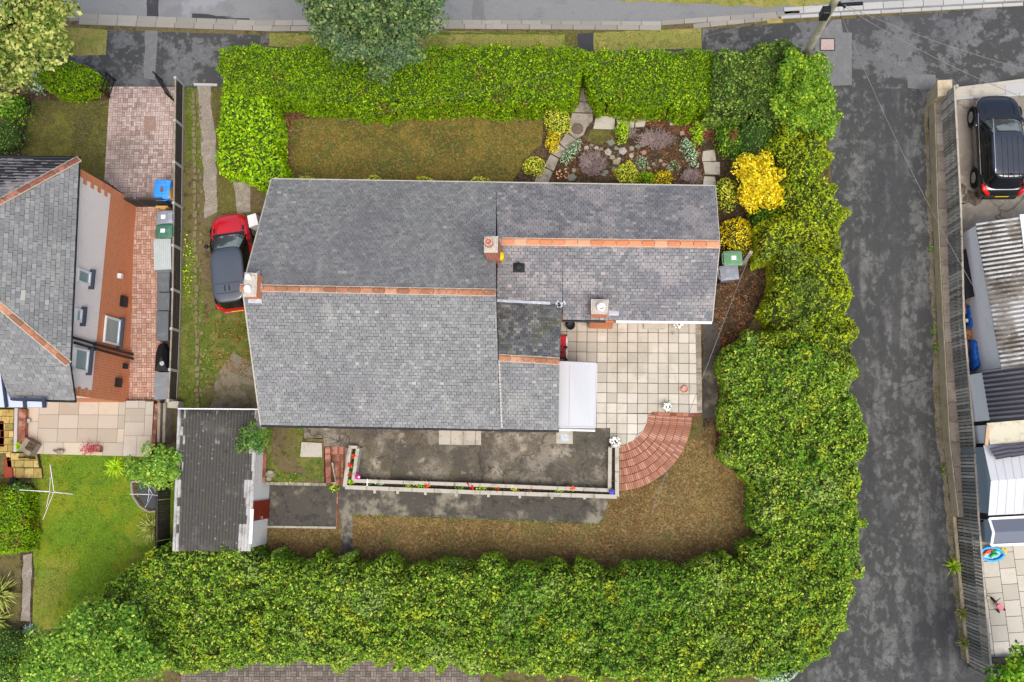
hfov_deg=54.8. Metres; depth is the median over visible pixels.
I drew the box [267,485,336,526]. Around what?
yard
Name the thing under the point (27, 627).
agave
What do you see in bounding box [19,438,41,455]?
stone planter
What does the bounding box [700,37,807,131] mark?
hedge
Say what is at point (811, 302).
hedge
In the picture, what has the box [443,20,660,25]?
kerb
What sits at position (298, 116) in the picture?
leaf litter
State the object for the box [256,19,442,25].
kerb
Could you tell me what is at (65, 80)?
shrub
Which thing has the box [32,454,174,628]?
neighbour back lawn
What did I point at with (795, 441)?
hedge
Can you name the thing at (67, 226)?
house
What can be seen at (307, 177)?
shrub
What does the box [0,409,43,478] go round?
stone steps
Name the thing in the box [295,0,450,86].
tree
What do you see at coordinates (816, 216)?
hedge
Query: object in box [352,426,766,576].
back lawn
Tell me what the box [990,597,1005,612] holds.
tricycle
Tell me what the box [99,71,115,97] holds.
iron gate
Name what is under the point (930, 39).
overhead cable
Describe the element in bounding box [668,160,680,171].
shrub
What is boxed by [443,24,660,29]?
kerb
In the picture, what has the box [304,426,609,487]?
terrace
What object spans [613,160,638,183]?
shrub
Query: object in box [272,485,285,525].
curved edging
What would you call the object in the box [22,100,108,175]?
neighbour lawn
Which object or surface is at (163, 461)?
tree
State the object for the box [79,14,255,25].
kerb
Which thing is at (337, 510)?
edging
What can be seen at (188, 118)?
grass strip
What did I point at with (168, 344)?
drive base
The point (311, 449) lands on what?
concrete block
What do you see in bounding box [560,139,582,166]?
shrub
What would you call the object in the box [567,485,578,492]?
flowering plant
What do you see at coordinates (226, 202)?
grass strip
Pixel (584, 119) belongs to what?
garden path
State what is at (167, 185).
wheelie bin
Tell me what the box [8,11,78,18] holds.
kerb
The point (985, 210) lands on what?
raised drive
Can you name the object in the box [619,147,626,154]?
garden rock
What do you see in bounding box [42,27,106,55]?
verge
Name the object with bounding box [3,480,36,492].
shrub
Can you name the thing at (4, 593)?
phormium
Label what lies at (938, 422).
edge grit
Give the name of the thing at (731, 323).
side path
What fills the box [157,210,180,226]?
wheelie bin
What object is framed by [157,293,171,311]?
slate bench
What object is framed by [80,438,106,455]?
potted plant
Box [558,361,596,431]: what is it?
sun room
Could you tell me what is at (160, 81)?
iron gate
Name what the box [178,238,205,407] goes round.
grass strip
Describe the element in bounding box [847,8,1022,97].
overhead cable
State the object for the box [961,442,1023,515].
shed
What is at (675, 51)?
pavement
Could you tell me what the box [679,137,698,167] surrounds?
shrub
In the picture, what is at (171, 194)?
plywood board
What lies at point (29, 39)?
tree
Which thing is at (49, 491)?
rotary dryer
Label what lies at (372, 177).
shrub
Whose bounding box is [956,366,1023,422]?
garage
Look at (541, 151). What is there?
front bed
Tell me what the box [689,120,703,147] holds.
shrub
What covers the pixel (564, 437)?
drain cover
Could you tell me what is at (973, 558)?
board fence
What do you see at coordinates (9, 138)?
shrub
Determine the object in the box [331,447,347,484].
narrow steps
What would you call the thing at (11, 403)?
bay window
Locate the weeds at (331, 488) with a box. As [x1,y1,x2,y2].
[329,484,338,492]
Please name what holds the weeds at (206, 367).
on the grass strip at (205, 274)
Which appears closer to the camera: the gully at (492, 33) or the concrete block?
the concrete block
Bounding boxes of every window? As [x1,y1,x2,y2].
[0,375,46,406]
[72,347,93,374]
[74,307,87,325]
[76,268,95,289]
[103,315,124,348]
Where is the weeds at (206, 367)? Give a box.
[200,348,214,386]
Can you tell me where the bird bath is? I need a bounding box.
[678,383,690,394]
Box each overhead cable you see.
[267,2,828,135]
[508,435,600,491]
[652,255,749,509]
[837,6,978,295]
[845,5,1023,68]
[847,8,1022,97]
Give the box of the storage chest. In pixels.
[154,239,171,271]
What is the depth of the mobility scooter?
39.77 m
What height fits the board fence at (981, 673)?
2.175 m
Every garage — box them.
[172,408,269,550]
[952,214,1023,372]
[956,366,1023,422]
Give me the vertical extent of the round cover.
0.050 m
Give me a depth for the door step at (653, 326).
39.91 m
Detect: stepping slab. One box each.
[593,116,614,129]
[617,116,633,127]
[635,118,645,126]
[702,150,715,161]
[703,162,719,174]
[703,176,715,184]
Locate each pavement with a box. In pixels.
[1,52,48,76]
[51,30,268,88]
[232,47,699,71]
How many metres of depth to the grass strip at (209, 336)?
41.83 m
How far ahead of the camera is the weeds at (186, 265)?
41.66 m
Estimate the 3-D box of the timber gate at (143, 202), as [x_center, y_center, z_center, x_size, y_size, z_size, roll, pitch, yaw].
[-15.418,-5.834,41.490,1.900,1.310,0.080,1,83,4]
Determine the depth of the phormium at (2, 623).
41.09 m
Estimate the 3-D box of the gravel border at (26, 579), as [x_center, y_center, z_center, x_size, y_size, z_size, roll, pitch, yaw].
[-20.438,10.372,41.529,0.452,0.001,2.802,-2,83,4]
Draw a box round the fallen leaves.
[213,112,762,441]
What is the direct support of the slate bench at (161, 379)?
on the ground at (10, 566)
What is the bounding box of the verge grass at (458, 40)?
[65,29,699,53]
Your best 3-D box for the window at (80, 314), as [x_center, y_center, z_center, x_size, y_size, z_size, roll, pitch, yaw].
[-16.458,-0.967,37.614,0.240,0.520,0.751,2,83,4]
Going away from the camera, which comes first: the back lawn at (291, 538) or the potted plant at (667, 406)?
the potted plant at (667, 406)
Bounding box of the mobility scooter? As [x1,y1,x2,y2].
[560,335,567,347]
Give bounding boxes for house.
[0,155,135,407]
[240,178,719,432]
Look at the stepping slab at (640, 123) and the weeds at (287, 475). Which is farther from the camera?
the stepping slab at (640, 123)
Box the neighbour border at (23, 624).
[19,482,34,629]
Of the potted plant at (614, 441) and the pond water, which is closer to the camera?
the potted plant at (614, 441)
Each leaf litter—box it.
[282,110,312,177]
[591,105,714,140]
[714,337,734,446]
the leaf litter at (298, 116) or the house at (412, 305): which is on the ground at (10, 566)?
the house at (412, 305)
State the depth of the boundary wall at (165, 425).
41.26 m
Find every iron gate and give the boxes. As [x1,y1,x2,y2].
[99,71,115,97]
[152,71,173,100]
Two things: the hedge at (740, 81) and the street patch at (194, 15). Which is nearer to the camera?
the hedge at (740, 81)
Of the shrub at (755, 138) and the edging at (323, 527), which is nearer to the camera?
the shrub at (755, 138)
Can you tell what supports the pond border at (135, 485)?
on the neighbour back lawn at (47, 561)
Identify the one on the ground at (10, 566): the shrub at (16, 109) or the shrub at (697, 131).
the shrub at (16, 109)
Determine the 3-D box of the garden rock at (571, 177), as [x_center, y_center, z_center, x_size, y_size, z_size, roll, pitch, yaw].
[2.477,-6.811,41.029,0.350,0.088,0.318,35,87,7]
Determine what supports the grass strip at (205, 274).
on the driveway ground at (257, 199)
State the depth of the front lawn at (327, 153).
41.65 m
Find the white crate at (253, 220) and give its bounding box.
[247,213,259,229]
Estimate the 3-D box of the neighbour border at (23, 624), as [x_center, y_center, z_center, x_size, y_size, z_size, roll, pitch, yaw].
[-20.484,9.055,41.697,0.651,0.001,6.169,-3,83,4]
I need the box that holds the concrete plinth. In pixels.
[165,401,183,408]
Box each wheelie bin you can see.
[154,180,172,202]
[156,224,173,238]
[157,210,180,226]
[717,265,738,283]
[720,251,742,265]
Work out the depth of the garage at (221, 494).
39.11 m
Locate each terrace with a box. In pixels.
[27,401,153,456]
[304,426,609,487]
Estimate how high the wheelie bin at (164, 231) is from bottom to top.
1.047 m
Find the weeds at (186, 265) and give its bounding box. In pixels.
[182,234,193,295]
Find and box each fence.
[155,474,170,547]
[166,76,184,401]
[941,84,975,452]
[957,454,995,676]
[968,660,999,678]
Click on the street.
(576, 10)
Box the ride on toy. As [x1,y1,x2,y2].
[560,348,567,360]
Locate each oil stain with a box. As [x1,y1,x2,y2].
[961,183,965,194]
[962,189,981,205]
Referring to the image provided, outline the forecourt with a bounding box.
[702,6,1023,88]
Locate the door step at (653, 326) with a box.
[644,323,664,328]
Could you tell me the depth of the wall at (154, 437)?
41.21 m
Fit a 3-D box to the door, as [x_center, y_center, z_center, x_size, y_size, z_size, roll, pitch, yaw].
[-10.216,6.893,40.237,0.125,2.000,0.770,0,83,4]
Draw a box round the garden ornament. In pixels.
[53,449,63,453]
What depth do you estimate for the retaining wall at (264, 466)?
40.42 m
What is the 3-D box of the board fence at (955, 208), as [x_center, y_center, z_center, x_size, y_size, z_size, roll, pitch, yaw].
[17.462,-2.709,39.067,0.381,3.288,14.234,-2,83,4]
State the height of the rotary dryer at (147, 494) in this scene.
1.529 m
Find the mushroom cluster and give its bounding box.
[556,168,566,178]
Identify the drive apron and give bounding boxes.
[953,79,1023,96]
[1005,82,1023,93]
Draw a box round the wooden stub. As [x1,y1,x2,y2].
[742,250,752,264]
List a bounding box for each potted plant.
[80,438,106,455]
[607,436,620,449]
[661,400,671,411]
[673,324,686,328]
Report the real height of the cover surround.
0.020 m
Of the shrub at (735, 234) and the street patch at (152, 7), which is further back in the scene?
the street patch at (152, 7)
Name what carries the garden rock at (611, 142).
on the bed at (655, 154)
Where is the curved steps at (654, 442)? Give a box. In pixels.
[619,414,691,490]
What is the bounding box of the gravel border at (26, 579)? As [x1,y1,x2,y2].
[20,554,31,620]
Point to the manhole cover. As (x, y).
(827, 44)
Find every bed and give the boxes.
[0,77,109,154]
[266,427,325,482]
[273,102,557,181]
[546,107,758,191]
[717,181,789,259]
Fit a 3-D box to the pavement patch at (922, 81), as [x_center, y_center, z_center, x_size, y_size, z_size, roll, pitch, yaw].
[16.828,-10.640,40.513,1.168,0.001,0.642,0,83,4]
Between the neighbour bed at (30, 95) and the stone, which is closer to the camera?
the stone
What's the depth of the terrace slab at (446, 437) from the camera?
40.07 m
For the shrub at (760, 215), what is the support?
on the side bed at (738, 210)
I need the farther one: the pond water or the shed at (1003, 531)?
the pond water
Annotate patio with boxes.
[560,322,698,445]
[982,545,1023,656]
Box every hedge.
[0,484,42,555]
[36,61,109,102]
[77,331,868,681]
[215,41,583,125]
[215,81,293,193]
[580,45,713,125]
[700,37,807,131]
[740,237,860,380]
[749,123,851,270]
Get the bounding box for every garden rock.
[567,174,575,180]
[604,148,611,155]
[606,139,615,145]
[612,158,620,165]
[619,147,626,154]
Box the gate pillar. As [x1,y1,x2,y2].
[926,80,951,107]
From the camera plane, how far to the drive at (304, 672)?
40.24 m
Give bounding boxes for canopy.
[963,249,974,299]
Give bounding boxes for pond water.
[137,485,158,507]
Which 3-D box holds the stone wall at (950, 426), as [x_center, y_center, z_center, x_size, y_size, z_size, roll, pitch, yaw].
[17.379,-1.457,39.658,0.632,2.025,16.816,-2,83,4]
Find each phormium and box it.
[0,571,17,614]
[0,602,13,631]
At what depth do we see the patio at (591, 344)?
39.85 m
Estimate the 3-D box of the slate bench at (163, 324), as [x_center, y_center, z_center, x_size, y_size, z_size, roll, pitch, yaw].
[-14.718,-0.605,41.861,0.573,0.600,1.248,0,83,4]
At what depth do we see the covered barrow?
41.44 m
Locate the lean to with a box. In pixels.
[960,420,1023,444]
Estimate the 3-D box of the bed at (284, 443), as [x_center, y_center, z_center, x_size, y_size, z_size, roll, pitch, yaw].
[-8.900,4.727,41.102,2.598,1.270,2.296,0,83,4]
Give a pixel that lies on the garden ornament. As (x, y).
(58, 451)
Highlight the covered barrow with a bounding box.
[155,344,169,371]
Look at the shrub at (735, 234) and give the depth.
39.37 m
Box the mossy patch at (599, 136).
[586,129,614,144]
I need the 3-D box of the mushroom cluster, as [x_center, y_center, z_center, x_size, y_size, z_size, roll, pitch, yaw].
[2.049,-6.934,40.930,0.465,0.337,0.465,0,83,4]
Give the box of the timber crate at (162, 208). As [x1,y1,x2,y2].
[155,206,171,210]
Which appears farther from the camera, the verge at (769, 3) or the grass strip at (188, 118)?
the grass strip at (188, 118)
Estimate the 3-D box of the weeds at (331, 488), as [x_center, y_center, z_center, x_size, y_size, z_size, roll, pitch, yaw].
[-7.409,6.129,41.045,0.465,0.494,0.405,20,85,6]
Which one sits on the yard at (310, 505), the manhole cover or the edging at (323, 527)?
the edging at (323, 527)
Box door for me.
[253,500,269,520]
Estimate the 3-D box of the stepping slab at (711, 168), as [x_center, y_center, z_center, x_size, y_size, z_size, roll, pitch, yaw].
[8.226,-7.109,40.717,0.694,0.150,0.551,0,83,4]
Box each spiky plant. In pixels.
[15,442,20,451]
[137,514,161,543]
[945,557,962,575]
[956,636,969,650]
[957,605,968,620]
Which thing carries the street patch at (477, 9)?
on the street
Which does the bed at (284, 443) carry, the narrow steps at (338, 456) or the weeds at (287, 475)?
the weeds at (287, 475)
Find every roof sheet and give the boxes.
[990,445,1012,459]
[1009,444,1023,456]
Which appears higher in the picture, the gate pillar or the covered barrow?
the gate pillar
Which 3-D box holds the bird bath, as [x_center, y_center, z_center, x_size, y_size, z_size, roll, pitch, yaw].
[6.921,1.941,39.585,0.523,0.180,0.511,0,83,4]
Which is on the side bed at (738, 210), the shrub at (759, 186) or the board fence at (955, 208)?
the shrub at (759, 186)
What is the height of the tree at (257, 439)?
2.626 m
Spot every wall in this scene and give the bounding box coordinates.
[18,409,28,444]
[151,404,162,446]
[157,403,172,442]
[262,427,267,481]
[266,482,332,485]
[325,447,334,482]
[343,445,619,498]
[652,412,700,417]
[696,324,701,412]
[929,99,967,516]
[952,516,969,662]
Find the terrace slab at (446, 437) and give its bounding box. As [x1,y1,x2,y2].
[439,430,480,444]
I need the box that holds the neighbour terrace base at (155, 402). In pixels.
[31,401,156,456]
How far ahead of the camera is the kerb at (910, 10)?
40.87 m
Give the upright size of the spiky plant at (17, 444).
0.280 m
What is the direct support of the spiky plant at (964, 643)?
on the edge grit
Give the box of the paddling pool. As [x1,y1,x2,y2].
[979,546,1004,561]
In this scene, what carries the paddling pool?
on the neighbour patio at (1011, 592)
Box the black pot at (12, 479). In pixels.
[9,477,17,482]
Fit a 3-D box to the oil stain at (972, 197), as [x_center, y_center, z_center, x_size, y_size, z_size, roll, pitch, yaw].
[18.486,-5.758,39.590,0.768,0.001,0.639,16,84,6]
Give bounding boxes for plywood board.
[169,182,172,200]
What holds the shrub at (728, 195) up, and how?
on the side bed at (738, 210)
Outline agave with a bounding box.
[22,622,35,636]
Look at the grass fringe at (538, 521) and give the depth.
40.40 m
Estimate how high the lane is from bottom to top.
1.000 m
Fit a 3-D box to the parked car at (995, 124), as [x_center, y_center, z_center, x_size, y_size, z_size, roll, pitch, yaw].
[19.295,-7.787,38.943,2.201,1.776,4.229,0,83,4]
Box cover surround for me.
[820,38,834,50]
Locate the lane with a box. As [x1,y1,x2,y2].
[779,87,999,681]
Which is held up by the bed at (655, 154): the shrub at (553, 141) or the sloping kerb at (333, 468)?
the shrub at (553, 141)
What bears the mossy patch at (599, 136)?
on the bed at (655, 154)
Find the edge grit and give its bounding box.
[924,105,965,660]
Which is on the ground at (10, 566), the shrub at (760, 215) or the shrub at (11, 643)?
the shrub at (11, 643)
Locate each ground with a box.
[0,2,1023,681]
[173,88,265,425]
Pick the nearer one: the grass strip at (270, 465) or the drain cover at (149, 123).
the grass strip at (270, 465)
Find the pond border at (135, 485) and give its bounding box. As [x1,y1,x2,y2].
[132,482,154,510]
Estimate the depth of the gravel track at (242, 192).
41.92 m
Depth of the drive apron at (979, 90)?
40.07 m
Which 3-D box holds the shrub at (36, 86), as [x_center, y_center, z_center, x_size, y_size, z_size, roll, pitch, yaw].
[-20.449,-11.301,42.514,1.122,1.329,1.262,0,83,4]
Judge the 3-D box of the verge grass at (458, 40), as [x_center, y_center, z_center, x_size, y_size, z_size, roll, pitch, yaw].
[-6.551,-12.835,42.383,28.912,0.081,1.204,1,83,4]
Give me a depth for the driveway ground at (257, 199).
41.98 m
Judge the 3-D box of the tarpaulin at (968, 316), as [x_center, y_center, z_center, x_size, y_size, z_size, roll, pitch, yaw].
[17.929,-0.950,38.651,0.248,0.521,1.063,0,83,4]
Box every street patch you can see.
[146,0,158,15]
[192,13,248,20]
[472,0,485,19]
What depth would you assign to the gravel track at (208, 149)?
42.27 m
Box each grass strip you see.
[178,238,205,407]
[184,87,203,175]
[197,229,215,405]
[203,310,251,381]
[211,86,236,214]
[266,427,314,481]
[293,428,323,480]
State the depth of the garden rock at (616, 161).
40.89 m
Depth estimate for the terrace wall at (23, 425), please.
41.71 m
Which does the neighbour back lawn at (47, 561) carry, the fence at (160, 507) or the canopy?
the fence at (160, 507)
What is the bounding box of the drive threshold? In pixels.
[194,83,217,85]
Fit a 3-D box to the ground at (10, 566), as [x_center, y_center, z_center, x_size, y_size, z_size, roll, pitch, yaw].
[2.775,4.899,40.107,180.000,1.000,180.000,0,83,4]
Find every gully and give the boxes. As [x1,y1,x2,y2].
[298,31,563,34]
[767,19,782,23]
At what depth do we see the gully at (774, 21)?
41.22 m
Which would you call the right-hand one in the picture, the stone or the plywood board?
the stone
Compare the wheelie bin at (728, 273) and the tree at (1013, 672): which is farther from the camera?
the wheelie bin at (728, 273)
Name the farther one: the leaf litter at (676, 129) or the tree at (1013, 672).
the leaf litter at (676, 129)
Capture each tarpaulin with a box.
[965,305,972,329]
[968,340,979,371]
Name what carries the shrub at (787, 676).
on the ground at (10, 566)
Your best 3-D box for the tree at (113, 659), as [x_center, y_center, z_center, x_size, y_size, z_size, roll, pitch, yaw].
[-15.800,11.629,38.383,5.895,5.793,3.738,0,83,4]
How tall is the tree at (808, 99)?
4.184 m
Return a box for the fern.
[103,456,123,478]
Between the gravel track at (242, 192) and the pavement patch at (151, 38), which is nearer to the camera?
the gravel track at (242, 192)
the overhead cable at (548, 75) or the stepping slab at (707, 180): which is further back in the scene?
the stepping slab at (707, 180)
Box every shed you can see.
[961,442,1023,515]
[975,515,1023,546]
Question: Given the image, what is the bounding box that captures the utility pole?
[803,0,862,56]
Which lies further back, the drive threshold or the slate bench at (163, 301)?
the drive threshold
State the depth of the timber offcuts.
38.65 m
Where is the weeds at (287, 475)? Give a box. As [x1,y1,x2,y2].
[277,472,302,482]
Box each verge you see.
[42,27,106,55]
[269,31,564,50]
[593,28,701,50]
[620,0,830,7]
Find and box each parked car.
[204,213,254,313]
[967,95,1023,198]
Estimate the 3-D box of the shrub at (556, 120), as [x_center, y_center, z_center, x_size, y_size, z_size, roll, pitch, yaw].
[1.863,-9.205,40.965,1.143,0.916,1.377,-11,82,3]
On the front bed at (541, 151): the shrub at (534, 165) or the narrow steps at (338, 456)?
the shrub at (534, 165)
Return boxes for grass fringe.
[354,514,479,519]
[480,517,596,525]
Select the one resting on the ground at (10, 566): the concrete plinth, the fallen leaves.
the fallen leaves
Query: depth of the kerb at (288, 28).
42.65 m
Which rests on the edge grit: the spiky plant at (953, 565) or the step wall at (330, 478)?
the spiky plant at (953, 565)
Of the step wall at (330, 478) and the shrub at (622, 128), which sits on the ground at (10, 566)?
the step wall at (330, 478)
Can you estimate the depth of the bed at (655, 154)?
40.93 m
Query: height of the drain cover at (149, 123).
0.001 m
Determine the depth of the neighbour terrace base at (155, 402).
41.73 m
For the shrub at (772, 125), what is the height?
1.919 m
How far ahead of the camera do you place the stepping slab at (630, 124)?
41.12 m
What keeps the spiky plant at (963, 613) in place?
on the edge grit
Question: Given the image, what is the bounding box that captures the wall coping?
[13,408,21,451]
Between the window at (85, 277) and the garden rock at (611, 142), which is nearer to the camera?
the window at (85, 277)
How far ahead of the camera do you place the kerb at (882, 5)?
40.95 m
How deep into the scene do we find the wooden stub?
39.23 m
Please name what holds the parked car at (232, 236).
on the driveway ground at (257, 199)
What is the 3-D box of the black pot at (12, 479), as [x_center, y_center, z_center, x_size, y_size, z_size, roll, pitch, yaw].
[-21.187,5.919,41.943,0.280,0.200,0.266,0,83,4]
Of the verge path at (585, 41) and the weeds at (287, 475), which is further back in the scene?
the verge path at (585, 41)
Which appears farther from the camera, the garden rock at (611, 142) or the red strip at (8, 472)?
the red strip at (8, 472)
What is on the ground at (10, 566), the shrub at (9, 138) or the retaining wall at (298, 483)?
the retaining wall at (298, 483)
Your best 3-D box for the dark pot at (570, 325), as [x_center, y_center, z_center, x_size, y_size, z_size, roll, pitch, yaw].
[2.386,-0.629,40.148,0.380,0.310,0.380,0,83,4]
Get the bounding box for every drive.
[104,86,174,203]
[181,660,479,681]
[953,96,1023,659]
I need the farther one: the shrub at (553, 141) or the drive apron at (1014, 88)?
the shrub at (553, 141)
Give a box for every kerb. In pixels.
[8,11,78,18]
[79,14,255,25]
[79,19,271,30]
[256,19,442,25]
[272,25,442,31]
[331,463,335,482]
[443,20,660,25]
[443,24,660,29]
[661,11,799,25]
[693,17,777,28]
[781,2,1022,18]
[784,0,1023,13]
[952,93,1023,100]
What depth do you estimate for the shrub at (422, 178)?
40.41 m
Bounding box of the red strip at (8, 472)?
[0,421,13,477]
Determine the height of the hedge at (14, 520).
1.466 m
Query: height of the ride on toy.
0.650 m
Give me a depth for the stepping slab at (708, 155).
40.71 m
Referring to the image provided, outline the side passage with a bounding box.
[129,207,161,403]
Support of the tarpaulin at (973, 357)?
on the timber offcuts
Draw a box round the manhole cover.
[821,39,833,49]
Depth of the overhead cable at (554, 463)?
36.99 m
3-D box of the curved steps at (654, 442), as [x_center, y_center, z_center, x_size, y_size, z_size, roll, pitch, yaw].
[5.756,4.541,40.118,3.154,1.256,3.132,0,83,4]
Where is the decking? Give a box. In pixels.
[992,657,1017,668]
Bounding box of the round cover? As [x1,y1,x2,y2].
[572,123,582,133]
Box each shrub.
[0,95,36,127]
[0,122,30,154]
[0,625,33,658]
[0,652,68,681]
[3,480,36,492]
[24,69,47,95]
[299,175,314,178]
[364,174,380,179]
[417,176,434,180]
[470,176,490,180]
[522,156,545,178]
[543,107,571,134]
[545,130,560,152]
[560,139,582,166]
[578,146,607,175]
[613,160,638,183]
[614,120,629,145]
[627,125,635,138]
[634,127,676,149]
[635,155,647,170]
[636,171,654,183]
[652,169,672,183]
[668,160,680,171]
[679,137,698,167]
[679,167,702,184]
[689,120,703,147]
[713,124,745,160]
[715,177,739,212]
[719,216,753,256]
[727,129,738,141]
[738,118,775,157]
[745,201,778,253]
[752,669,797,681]
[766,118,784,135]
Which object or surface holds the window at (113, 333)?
in the house at (67, 226)
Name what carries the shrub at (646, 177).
on the bed at (655, 154)
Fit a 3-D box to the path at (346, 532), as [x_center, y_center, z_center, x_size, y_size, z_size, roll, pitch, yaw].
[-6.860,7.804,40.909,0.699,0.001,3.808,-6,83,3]
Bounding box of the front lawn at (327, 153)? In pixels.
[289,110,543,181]
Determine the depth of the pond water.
41.63 m
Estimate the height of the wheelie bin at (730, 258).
1.097 m
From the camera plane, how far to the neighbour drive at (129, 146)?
42.52 m
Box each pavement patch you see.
[144,30,157,79]
[815,19,851,85]
[907,74,935,88]
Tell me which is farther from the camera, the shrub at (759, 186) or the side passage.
the side passage
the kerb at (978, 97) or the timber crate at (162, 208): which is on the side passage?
the timber crate at (162, 208)
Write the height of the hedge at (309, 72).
2.268 m
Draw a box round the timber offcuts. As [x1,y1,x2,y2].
[962,302,972,359]
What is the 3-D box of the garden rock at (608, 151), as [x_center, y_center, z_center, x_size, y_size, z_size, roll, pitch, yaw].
[4.005,-7.834,41.046,0.288,0.092,0.324,-44,82,-2]
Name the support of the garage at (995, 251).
on the ground at (10, 566)
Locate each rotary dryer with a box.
[24,465,75,518]
[136,487,156,507]
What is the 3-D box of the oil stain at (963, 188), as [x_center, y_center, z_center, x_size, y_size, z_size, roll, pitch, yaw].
[18.096,-6.126,39.663,0.318,0.001,0.493,15,84,6]
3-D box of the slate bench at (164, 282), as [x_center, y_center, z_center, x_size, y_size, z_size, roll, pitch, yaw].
[-14.673,-2.479,41.829,0.575,0.600,0.868,0,83,4]
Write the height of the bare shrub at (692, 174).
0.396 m
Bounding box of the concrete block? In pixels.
[300,442,322,456]
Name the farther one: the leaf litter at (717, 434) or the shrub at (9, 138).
the shrub at (9, 138)
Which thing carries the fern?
on the neighbour back lawn at (47, 561)
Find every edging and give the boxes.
[130,479,160,512]
[191,93,206,407]
[267,526,335,528]
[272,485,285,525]
[336,490,337,527]
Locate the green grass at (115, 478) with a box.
[34,90,248,617]
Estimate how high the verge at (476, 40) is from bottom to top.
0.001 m
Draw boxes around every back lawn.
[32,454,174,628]
[263,525,340,566]
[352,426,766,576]
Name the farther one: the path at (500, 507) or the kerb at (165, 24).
the kerb at (165, 24)
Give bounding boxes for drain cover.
[144,117,155,130]
[556,431,572,443]
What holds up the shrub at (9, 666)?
on the ground at (10, 566)
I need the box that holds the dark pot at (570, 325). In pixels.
[566,322,574,329]
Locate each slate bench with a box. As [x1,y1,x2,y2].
[154,372,168,400]
[156,311,170,341]
[157,272,171,292]
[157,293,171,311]
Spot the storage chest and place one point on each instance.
(162, 255)
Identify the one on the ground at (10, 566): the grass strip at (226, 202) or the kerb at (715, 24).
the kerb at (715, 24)
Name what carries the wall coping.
on the ground at (10, 566)
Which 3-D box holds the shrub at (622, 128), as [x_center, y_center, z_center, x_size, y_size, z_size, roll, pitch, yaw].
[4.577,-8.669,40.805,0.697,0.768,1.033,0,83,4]
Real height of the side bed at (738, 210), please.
0.195 m
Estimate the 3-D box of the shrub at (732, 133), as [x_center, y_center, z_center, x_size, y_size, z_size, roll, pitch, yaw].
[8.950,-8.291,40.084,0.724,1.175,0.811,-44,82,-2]
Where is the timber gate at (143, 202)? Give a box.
[123,197,172,206]
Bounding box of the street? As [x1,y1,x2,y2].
[0,0,1023,23]
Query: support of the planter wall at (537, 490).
on the ground at (10, 566)
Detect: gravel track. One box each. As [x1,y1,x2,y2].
[197,86,216,218]
[210,352,257,408]
[233,180,250,212]
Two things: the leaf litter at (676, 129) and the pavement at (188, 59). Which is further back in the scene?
the pavement at (188, 59)
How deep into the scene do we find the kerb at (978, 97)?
39.99 m
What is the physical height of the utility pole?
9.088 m
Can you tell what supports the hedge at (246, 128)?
on the ground at (10, 566)
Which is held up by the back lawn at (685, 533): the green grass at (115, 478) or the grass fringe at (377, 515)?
the grass fringe at (377, 515)
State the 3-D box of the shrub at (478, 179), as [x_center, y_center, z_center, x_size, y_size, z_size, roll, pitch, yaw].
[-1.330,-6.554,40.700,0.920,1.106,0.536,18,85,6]
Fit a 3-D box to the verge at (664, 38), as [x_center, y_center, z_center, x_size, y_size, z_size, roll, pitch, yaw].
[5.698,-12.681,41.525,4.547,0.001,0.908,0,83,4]
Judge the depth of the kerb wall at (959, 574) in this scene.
38.93 m
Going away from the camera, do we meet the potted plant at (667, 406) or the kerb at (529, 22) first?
the potted plant at (667, 406)
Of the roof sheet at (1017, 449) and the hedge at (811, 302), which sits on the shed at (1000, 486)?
the roof sheet at (1017, 449)
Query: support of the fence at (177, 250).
on the driveway ground at (257, 199)
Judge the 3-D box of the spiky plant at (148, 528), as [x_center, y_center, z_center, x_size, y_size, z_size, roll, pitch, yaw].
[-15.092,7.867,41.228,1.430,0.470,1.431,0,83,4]
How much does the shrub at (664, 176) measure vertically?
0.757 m
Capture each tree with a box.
[0,0,82,107]
[17,597,166,681]
[123,441,183,490]
[234,419,271,455]
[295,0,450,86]
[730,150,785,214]
[766,47,843,142]
[982,639,1023,681]
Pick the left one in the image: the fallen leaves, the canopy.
the fallen leaves
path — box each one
[335,485,352,566]
[338,489,607,523]
[534,89,592,181]
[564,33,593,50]
[577,33,593,51]
[701,251,769,426]
[702,323,720,417]
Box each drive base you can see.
[106,86,173,402]
[181,658,478,681]
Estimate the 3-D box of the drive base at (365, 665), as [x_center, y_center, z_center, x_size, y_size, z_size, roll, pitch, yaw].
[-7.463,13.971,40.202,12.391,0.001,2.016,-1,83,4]
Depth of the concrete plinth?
41.42 m
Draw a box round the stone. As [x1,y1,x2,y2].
[265,470,275,476]
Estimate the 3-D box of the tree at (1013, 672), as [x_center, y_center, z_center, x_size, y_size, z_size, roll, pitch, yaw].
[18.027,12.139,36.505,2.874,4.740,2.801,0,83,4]

